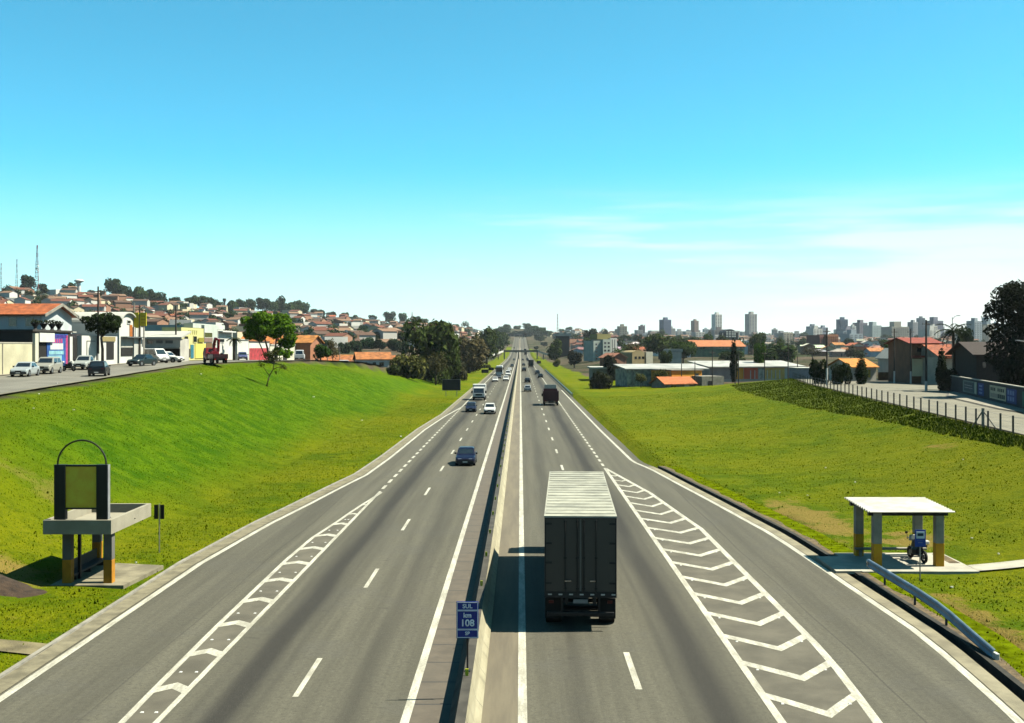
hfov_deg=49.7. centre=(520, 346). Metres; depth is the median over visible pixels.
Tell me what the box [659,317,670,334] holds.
tower block
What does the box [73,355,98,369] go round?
pickup truck
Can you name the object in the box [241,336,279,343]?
house
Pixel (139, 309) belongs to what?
utility pole
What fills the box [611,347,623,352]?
tree
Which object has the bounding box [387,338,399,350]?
tree
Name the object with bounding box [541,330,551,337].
tree
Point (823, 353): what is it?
house
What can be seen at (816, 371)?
tree
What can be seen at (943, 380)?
bush
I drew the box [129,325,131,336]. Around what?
door
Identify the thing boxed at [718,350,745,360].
tree
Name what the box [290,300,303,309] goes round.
tree
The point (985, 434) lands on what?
weeds
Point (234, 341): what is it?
palm tree
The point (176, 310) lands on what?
utility pole
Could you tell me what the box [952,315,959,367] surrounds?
utility pole
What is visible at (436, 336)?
tree
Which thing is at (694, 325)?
tower block
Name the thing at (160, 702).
gore surface
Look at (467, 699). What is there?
median barrier
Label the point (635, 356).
building
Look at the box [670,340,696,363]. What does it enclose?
tree
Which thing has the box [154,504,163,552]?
road sign
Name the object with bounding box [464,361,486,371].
bush
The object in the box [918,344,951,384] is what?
house
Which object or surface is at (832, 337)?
brick block
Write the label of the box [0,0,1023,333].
sky
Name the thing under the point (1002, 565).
path
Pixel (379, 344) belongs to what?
tree
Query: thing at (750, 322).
tower block
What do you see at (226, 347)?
building
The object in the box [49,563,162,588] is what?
pavement
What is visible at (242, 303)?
tree
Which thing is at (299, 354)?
van
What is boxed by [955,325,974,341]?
tree
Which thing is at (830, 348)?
house
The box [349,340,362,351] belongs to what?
tree
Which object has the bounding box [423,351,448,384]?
tree
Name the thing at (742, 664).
road markings
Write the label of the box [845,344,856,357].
tree
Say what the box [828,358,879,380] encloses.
house
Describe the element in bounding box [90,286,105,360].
utility pole
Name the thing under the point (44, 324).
urn
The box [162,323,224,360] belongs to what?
shop
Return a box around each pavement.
[0,361,159,374]
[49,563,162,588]
[834,553,979,574]
[948,392,1023,411]
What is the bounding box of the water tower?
[74,279,83,291]
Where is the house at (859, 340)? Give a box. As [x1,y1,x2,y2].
[856,339,864,343]
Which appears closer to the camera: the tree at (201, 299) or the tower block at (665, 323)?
the tree at (201, 299)
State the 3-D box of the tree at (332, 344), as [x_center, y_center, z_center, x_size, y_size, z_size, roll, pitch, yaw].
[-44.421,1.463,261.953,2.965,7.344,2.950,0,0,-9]
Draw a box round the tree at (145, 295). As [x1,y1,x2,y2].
[140,291,148,298]
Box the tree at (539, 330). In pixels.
[527,327,544,333]
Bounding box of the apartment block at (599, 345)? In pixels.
[584,334,616,360]
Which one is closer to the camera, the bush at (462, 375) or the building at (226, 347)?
the building at (226, 347)
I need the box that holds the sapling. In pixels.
[258,349,287,385]
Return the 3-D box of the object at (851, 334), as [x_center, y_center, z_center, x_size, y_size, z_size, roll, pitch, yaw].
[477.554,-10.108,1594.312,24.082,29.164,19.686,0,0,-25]
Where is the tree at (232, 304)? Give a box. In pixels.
[226,300,238,310]
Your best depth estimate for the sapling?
145.78 m
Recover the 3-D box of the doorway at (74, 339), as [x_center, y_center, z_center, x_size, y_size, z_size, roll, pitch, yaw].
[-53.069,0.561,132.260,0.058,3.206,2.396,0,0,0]
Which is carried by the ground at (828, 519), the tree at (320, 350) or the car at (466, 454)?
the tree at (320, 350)
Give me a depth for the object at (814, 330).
2148.87 m
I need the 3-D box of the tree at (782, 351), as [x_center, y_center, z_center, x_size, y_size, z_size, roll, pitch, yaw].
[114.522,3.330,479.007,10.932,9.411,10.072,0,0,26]
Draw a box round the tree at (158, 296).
[151,291,167,301]
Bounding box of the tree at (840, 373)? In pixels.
[830,362,852,383]
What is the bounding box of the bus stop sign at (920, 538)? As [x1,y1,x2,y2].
[915,530,925,579]
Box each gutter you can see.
[0,359,505,692]
[649,467,1023,718]
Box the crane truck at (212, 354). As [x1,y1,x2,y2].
[203,337,227,362]
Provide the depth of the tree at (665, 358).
329.15 m
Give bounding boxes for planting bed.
[944,555,958,562]
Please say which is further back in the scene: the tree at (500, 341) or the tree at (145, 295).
the tree at (145, 295)
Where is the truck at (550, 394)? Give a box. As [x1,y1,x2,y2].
[541,384,558,404]
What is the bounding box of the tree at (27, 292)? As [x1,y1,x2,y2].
[25,290,33,295]
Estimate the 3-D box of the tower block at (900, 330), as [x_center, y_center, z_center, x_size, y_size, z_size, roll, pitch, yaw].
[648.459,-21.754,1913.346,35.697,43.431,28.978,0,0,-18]
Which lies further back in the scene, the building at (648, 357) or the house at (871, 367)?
the building at (648, 357)
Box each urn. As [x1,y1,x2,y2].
[31,319,39,328]
[40,320,49,329]
[48,320,56,329]
[54,321,63,329]
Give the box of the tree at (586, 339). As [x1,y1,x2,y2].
[582,337,590,346]
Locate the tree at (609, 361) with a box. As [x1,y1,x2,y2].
[602,355,619,380]
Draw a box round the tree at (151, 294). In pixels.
[145,289,154,299]
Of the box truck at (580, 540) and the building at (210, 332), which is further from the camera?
the building at (210, 332)
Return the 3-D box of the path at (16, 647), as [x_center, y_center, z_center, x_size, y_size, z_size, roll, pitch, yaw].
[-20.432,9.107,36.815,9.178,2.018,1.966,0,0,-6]
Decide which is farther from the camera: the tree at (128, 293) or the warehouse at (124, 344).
the tree at (128, 293)
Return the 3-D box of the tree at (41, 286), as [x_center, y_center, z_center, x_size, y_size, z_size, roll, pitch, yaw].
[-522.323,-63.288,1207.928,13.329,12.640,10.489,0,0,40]
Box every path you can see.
[0,639,50,654]
[968,559,1023,570]
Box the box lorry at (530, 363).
[528,360,533,367]
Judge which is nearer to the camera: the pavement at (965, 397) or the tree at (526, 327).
the pavement at (965, 397)
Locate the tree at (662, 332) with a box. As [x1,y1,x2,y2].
[656,329,667,335]
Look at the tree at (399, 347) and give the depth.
601.89 m
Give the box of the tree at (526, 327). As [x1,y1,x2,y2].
[523,325,535,330]
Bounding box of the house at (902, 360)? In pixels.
[884,338,944,383]
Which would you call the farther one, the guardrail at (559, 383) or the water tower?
the water tower
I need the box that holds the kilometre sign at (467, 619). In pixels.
[456,601,477,671]
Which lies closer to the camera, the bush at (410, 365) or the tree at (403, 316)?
the bush at (410, 365)
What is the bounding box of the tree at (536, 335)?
[533,333,543,337]
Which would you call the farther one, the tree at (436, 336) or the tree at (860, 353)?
the tree at (860, 353)
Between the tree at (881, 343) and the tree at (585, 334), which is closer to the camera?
the tree at (881, 343)
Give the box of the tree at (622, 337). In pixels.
[617,335,626,341]
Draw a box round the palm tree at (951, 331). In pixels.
[934,323,973,370]
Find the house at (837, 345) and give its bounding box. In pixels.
[829,342,844,348]
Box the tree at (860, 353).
[850,349,865,357]
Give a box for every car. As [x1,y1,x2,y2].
[10,362,39,376]
[35,357,62,373]
[88,361,110,375]
[126,354,157,365]
[157,351,184,362]
[237,352,247,359]
[454,446,477,464]
[465,402,476,411]
[524,385,530,391]
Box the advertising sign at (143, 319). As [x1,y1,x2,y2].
[134,303,146,353]
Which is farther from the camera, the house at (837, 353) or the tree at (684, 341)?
the house at (837, 353)
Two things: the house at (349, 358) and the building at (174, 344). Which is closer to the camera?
the building at (174, 344)
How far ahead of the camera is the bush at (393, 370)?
260.49 m
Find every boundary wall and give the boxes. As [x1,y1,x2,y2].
[0,342,32,373]
[878,372,887,379]
[950,375,1023,408]
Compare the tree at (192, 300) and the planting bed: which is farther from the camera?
the tree at (192, 300)
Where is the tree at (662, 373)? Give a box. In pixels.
[652,369,668,377]
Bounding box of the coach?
[495,365,503,374]
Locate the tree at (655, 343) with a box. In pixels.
[643,333,675,358]
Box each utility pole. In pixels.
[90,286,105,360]
[133,305,145,353]
[170,306,181,334]
[712,350,713,385]
[738,353,738,383]
[762,351,766,380]
[785,340,790,377]
[823,328,830,385]
[891,329,895,382]
[910,329,913,383]
[925,320,929,390]
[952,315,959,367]
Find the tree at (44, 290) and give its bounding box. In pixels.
[41,287,48,293]
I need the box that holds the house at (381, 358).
[353,352,392,367]
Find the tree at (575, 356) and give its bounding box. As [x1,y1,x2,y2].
[567,350,582,367]
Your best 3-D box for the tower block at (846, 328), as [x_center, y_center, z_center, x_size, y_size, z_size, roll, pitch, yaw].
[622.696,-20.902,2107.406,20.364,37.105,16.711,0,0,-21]
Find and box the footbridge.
[491,350,550,359]
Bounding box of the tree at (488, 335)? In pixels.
[475,326,498,363]
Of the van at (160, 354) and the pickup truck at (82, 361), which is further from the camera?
the van at (160, 354)
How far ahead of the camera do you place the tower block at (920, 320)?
2000.32 m
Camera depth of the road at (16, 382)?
110.91 m
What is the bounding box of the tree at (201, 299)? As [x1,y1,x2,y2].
[192,295,206,305]
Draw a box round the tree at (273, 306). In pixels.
[266,301,278,310]
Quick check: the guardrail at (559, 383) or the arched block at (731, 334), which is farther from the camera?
the arched block at (731, 334)
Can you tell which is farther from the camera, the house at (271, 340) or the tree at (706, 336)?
the tree at (706, 336)
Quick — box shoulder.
[481,352,519,722]
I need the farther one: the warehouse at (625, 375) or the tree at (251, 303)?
the tree at (251, 303)
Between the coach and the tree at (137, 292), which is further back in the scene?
the tree at (137, 292)
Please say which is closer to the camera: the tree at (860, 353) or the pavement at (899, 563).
the pavement at (899, 563)
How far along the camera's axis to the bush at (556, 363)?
558.59 m
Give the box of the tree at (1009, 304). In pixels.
[981,279,1023,374]
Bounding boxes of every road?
[0,337,518,722]
[0,360,379,393]
[520,337,1023,722]
[801,379,1023,433]
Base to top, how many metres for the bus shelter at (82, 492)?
6.287 m
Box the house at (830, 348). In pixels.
[821,346,835,352]
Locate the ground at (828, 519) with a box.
[0,291,1023,672]
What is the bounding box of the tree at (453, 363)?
[444,348,461,377]
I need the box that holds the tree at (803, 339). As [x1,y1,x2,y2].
[795,337,805,345]
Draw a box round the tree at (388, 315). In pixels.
[383,311,395,321]
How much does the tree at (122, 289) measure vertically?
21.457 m
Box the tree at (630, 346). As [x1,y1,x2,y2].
[624,339,641,350]
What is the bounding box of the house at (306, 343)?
[277,335,324,359]
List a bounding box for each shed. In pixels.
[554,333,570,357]
[587,366,621,379]
[664,349,682,363]
[787,367,811,378]
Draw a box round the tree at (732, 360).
[729,338,737,381]
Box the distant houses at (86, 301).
[0,286,1001,347]
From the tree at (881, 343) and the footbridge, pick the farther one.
the footbridge
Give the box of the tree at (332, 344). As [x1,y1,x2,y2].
[328,338,338,360]
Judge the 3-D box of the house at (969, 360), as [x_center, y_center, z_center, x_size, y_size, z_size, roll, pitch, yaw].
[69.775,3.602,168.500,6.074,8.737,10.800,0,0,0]
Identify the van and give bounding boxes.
[145,348,169,362]
[294,350,305,359]
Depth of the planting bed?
52.12 m
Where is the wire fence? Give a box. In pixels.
[794,372,1022,432]
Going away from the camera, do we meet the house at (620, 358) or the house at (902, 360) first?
the house at (902, 360)
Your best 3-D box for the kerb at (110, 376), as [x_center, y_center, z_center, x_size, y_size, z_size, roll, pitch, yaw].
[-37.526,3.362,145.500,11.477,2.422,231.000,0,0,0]
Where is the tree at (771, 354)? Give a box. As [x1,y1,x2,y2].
[761,348,777,359]
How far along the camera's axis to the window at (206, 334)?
185.96 m
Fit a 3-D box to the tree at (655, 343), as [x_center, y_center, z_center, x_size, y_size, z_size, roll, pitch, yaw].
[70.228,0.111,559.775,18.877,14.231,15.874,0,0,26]
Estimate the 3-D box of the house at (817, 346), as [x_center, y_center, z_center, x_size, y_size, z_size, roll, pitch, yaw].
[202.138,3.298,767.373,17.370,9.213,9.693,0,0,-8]
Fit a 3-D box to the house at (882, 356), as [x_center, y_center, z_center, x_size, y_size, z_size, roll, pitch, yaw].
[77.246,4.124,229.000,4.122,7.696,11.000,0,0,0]
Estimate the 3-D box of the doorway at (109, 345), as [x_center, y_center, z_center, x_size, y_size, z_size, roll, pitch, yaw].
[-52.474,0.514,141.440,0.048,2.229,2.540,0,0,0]
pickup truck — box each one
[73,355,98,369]
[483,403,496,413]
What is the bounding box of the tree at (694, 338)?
[689,336,702,339]
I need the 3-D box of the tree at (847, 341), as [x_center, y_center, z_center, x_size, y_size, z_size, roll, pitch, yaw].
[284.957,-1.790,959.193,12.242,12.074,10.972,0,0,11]
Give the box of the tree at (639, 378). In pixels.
[635,372,646,382]
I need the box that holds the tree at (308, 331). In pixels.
[303,327,313,334]
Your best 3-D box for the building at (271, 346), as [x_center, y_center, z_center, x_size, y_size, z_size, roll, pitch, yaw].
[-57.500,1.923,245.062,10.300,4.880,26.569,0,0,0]
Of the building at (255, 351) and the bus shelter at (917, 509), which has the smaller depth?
the bus shelter at (917, 509)
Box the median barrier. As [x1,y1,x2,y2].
[448,338,519,722]
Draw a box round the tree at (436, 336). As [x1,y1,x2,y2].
[401,316,461,380]
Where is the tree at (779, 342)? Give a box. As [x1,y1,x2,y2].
[771,339,784,347]
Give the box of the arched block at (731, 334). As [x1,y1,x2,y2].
[719,329,738,339]
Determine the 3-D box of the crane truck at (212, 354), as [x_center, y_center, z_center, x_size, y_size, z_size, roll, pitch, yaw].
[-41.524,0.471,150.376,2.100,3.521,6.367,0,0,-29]
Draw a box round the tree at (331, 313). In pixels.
[325,311,336,315]
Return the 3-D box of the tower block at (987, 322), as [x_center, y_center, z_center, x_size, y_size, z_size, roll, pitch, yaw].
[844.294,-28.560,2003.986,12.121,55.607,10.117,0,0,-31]
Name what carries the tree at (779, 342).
on the ground at (828, 519)
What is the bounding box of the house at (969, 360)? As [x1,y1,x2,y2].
[945,342,1010,381]
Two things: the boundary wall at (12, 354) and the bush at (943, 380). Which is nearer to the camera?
the boundary wall at (12, 354)
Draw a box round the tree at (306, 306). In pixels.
[302,302,309,313]
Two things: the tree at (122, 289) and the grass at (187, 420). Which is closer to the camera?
the grass at (187, 420)
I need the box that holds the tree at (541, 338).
[534,336,545,342]
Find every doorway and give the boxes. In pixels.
[39,342,45,357]
[73,338,76,359]
[106,342,113,359]
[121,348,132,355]
[164,349,179,355]
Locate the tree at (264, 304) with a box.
[255,297,269,310]
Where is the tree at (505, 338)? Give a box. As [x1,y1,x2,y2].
[499,332,509,350]
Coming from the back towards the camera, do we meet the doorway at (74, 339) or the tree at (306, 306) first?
the tree at (306, 306)
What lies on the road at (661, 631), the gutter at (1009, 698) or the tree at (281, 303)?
the gutter at (1009, 698)
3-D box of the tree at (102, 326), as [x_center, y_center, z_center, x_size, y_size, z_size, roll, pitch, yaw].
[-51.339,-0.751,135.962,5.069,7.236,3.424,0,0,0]
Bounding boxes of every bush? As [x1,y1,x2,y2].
[386,365,400,375]
[389,354,428,379]
[421,363,430,380]
[429,367,450,383]
[451,362,468,380]
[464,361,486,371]
[552,359,560,366]
[588,371,612,388]
[935,368,958,390]
[998,355,1023,385]
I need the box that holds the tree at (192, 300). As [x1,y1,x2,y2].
[184,297,197,303]
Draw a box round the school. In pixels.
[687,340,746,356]
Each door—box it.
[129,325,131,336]
[190,345,193,357]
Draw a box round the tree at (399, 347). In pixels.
[396,340,408,352]
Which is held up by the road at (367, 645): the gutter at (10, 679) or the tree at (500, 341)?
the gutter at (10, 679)
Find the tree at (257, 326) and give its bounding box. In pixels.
[240,310,297,362]
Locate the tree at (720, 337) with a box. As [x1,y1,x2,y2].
[716,335,729,339]
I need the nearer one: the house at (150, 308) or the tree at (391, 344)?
the tree at (391, 344)
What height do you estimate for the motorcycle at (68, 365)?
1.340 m
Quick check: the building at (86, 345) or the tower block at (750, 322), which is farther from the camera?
the tower block at (750, 322)
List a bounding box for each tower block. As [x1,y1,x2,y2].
[638,325,644,332]
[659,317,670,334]
[691,319,698,331]
[711,312,721,329]
[745,312,756,335]
[772,328,777,334]
[793,331,799,337]
[818,325,827,333]
[836,317,847,332]
[840,326,853,330]
[852,320,867,333]
[863,322,881,336]
[881,322,908,337]
[907,320,917,337]
[916,316,924,329]
[927,317,942,333]
[982,317,990,323]
[982,325,988,341]
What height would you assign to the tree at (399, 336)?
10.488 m
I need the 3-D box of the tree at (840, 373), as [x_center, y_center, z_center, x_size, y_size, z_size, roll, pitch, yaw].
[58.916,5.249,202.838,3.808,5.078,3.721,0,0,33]
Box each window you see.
[8,318,16,326]
[24,318,32,326]
[204,332,212,337]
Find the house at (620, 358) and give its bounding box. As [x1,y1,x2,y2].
[598,353,627,365]
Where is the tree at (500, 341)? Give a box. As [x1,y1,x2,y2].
[493,329,504,351]
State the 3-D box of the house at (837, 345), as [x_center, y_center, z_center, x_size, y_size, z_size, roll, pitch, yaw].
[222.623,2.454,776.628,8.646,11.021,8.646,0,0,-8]
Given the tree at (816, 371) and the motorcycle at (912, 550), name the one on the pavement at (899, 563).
the motorcycle at (912, 550)
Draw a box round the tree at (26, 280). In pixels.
[20,274,36,287]
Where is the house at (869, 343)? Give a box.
[860,340,872,345]
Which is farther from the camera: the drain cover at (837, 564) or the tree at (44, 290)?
the tree at (44, 290)
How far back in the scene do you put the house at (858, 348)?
664.35 m
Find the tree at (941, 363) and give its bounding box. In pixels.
[935,348,946,389]
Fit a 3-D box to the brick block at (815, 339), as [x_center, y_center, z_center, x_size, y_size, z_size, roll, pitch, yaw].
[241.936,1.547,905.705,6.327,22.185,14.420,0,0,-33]
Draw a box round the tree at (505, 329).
[498,326,510,332]
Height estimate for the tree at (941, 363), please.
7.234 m
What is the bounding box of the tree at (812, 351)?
[802,347,823,358]
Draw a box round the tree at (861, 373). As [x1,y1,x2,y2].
[854,357,868,383]
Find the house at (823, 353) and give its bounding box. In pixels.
[814,349,825,355]
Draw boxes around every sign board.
[442,379,460,390]
[481,369,488,372]
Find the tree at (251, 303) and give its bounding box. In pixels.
[246,298,256,309]
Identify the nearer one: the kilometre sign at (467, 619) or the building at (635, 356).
the kilometre sign at (467, 619)
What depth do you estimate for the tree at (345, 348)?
566.12 m
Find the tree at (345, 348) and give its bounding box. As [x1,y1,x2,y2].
[337,342,351,353]
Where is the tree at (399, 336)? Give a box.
[397,331,408,340]
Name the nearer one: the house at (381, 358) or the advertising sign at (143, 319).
the advertising sign at (143, 319)
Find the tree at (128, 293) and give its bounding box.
[125,286,133,297]
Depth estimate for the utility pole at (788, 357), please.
261.92 m
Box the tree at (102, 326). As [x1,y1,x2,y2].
[79,311,122,360]
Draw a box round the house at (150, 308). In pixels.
[141,306,154,310]
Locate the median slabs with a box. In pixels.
[409,342,518,722]
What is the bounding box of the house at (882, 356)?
[875,348,887,371]
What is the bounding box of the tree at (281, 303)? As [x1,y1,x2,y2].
[273,295,286,311]
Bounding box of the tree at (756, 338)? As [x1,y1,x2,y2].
[748,331,767,349]
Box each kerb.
[0,387,472,678]
[1,360,382,393]
[946,392,1022,412]
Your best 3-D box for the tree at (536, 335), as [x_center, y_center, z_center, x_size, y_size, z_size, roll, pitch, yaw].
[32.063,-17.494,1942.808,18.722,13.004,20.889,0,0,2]
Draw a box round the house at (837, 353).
[828,349,846,356]
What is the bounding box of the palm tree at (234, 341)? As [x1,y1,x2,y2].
[226,336,241,359]
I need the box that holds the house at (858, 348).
[855,344,869,355]
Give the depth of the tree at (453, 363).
308.72 m
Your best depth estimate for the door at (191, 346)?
176.52 m
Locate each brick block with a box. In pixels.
[806,335,824,345]
[817,334,837,345]
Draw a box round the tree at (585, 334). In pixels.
[582,328,597,338]
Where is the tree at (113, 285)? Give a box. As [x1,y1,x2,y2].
[103,277,120,293]
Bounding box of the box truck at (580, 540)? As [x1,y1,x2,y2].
[544,471,616,621]
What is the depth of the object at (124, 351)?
147.36 m
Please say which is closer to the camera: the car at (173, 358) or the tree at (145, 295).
the car at (173, 358)
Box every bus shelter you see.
[43,439,150,582]
[844,497,954,566]
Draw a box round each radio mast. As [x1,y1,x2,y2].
[15,260,17,285]
[34,245,38,290]
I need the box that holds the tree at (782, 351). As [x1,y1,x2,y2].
[772,344,796,362]
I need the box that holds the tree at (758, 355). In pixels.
[753,341,765,362]
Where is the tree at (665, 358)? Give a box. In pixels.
[660,350,672,363]
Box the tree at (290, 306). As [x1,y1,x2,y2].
[284,303,294,309]
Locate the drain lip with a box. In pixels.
[662,466,1023,683]
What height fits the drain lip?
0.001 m
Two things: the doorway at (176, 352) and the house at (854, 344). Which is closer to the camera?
the doorway at (176, 352)
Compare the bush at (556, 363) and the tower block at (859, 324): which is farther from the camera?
the tower block at (859, 324)
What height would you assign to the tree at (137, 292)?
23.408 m
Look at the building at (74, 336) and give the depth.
131.83 m
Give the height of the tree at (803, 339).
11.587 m
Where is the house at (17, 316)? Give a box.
[0,303,79,333]
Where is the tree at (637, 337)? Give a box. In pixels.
[633,334,642,341]
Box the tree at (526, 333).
[521,330,531,336]
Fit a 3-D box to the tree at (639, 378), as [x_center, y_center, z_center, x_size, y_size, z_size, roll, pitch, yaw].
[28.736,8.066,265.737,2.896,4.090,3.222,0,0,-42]
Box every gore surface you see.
[125,502,367,722]
[609,471,872,722]
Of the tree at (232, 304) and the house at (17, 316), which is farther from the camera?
the tree at (232, 304)
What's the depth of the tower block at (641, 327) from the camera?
2501.00 m
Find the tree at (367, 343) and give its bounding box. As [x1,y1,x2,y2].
[360,337,374,348]
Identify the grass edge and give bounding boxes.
[666,466,1023,676]
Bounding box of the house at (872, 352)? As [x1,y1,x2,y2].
[863,348,883,356]
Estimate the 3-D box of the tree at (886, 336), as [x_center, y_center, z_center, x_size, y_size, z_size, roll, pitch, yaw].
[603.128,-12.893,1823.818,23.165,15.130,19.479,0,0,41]
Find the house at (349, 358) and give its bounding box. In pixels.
[322,356,354,360]
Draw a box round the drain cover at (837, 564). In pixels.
[816,556,861,573]
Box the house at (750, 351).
[747,345,753,354]
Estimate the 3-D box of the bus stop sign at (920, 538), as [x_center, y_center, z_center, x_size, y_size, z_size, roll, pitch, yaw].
[17.420,9.120,48.184,0.480,2.300,0.092,0,0,0]
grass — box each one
[0,363,455,671]
[0,364,411,549]
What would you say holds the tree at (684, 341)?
on the ground at (828, 519)
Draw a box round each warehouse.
[72,312,146,363]
[613,364,708,386]
[687,360,805,381]
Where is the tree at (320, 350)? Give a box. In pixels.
[313,343,331,359]
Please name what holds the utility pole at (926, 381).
on the ground at (828, 519)
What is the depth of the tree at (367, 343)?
626.60 m
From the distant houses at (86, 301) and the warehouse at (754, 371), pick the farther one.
the distant houses at (86, 301)
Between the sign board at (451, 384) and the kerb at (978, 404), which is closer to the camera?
the kerb at (978, 404)
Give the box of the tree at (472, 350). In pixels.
[455,335,489,372]
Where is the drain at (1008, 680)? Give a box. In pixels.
[656,466,1023,701]
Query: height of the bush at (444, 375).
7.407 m
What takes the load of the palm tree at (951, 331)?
on the ground at (828, 519)
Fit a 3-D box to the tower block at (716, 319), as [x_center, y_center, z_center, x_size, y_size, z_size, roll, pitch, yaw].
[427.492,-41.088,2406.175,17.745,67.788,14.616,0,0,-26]
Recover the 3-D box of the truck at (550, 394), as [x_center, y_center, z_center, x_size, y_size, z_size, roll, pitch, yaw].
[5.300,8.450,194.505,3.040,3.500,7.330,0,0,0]
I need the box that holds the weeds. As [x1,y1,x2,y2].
[730,378,1023,450]
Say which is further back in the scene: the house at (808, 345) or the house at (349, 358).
the house at (808, 345)
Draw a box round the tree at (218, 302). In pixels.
[214,299,223,304]
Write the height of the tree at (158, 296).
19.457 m
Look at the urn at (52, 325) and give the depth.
124.78 m
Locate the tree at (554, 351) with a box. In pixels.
[546,338,562,360]
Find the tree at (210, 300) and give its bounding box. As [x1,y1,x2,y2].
[205,297,216,304]
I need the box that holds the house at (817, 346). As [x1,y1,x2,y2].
[797,345,824,352]
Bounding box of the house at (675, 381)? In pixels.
[649,376,697,387]
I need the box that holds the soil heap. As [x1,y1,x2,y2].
[0,574,46,597]
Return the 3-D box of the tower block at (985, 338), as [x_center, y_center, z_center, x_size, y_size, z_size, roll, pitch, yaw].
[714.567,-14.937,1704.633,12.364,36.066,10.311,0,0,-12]
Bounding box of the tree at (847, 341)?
[842,338,853,344]
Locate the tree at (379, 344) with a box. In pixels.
[372,337,386,350]
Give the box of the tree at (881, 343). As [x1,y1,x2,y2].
[879,339,889,347]
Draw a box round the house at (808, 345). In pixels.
[801,343,814,354]
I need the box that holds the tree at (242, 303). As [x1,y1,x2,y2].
[236,298,248,307]
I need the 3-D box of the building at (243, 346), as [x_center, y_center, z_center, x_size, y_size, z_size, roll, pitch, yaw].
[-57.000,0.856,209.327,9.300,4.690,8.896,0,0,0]
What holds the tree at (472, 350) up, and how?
on the ground at (828, 519)
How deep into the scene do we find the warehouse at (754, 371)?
292.45 m
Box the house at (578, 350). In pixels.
[570,348,582,354]
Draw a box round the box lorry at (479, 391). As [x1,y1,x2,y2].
[471,384,485,399]
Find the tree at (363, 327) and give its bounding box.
[359,325,367,330]
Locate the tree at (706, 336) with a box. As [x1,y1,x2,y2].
[703,333,713,339]
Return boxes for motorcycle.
[62,359,75,370]
[905,531,928,562]
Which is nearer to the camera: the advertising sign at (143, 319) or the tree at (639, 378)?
the advertising sign at (143, 319)
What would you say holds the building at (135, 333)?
on the ground at (828, 519)
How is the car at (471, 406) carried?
on the road at (367, 645)
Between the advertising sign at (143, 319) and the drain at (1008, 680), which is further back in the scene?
the advertising sign at (143, 319)
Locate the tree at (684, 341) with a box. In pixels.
[676,339,696,349]
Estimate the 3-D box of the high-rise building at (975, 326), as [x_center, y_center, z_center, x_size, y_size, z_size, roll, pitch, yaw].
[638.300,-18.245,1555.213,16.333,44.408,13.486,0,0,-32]
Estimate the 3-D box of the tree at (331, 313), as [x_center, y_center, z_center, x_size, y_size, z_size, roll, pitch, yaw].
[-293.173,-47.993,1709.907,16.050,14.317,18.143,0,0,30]
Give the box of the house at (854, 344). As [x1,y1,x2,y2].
[844,343,863,346]
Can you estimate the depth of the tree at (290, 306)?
1580.20 m
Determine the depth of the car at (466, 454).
95.23 m
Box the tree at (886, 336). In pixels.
[880,334,892,338]
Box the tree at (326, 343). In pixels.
[322,339,331,348]
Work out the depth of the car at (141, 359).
137.36 m
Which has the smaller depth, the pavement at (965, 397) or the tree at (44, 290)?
the pavement at (965, 397)
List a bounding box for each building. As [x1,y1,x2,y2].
[0,329,72,365]
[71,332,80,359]
[77,336,116,363]
[132,327,142,356]
[144,325,216,347]
[145,331,190,360]
[189,322,223,330]
[217,330,235,359]
[235,339,248,359]
[249,341,269,359]
[269,344,294,359]
[620,350,643,363]
[644,352,652,363]
[650,369,703,380]
[692,375,723,385]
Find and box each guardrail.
[545,369,572,396]
[866,559,999,659]
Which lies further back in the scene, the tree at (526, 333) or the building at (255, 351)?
the tree at (526, 333)
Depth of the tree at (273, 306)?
1534.66 m
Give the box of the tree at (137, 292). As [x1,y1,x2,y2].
[130,286,144,298]
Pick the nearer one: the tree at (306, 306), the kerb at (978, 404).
the kerb at (978, 404)
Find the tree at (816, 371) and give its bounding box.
[808,358,828,383]
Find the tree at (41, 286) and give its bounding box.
[36,283,47,290]
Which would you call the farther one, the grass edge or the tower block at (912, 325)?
the tower block at (912, 325)
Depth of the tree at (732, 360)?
279.56 m
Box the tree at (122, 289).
[113,285,126,293]
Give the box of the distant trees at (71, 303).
[0,284,991,349]
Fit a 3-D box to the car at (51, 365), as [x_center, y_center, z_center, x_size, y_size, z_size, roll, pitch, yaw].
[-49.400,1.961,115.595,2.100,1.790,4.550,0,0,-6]
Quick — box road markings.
[0,348,1023,722]
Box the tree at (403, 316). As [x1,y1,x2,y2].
[398,313,407,320]

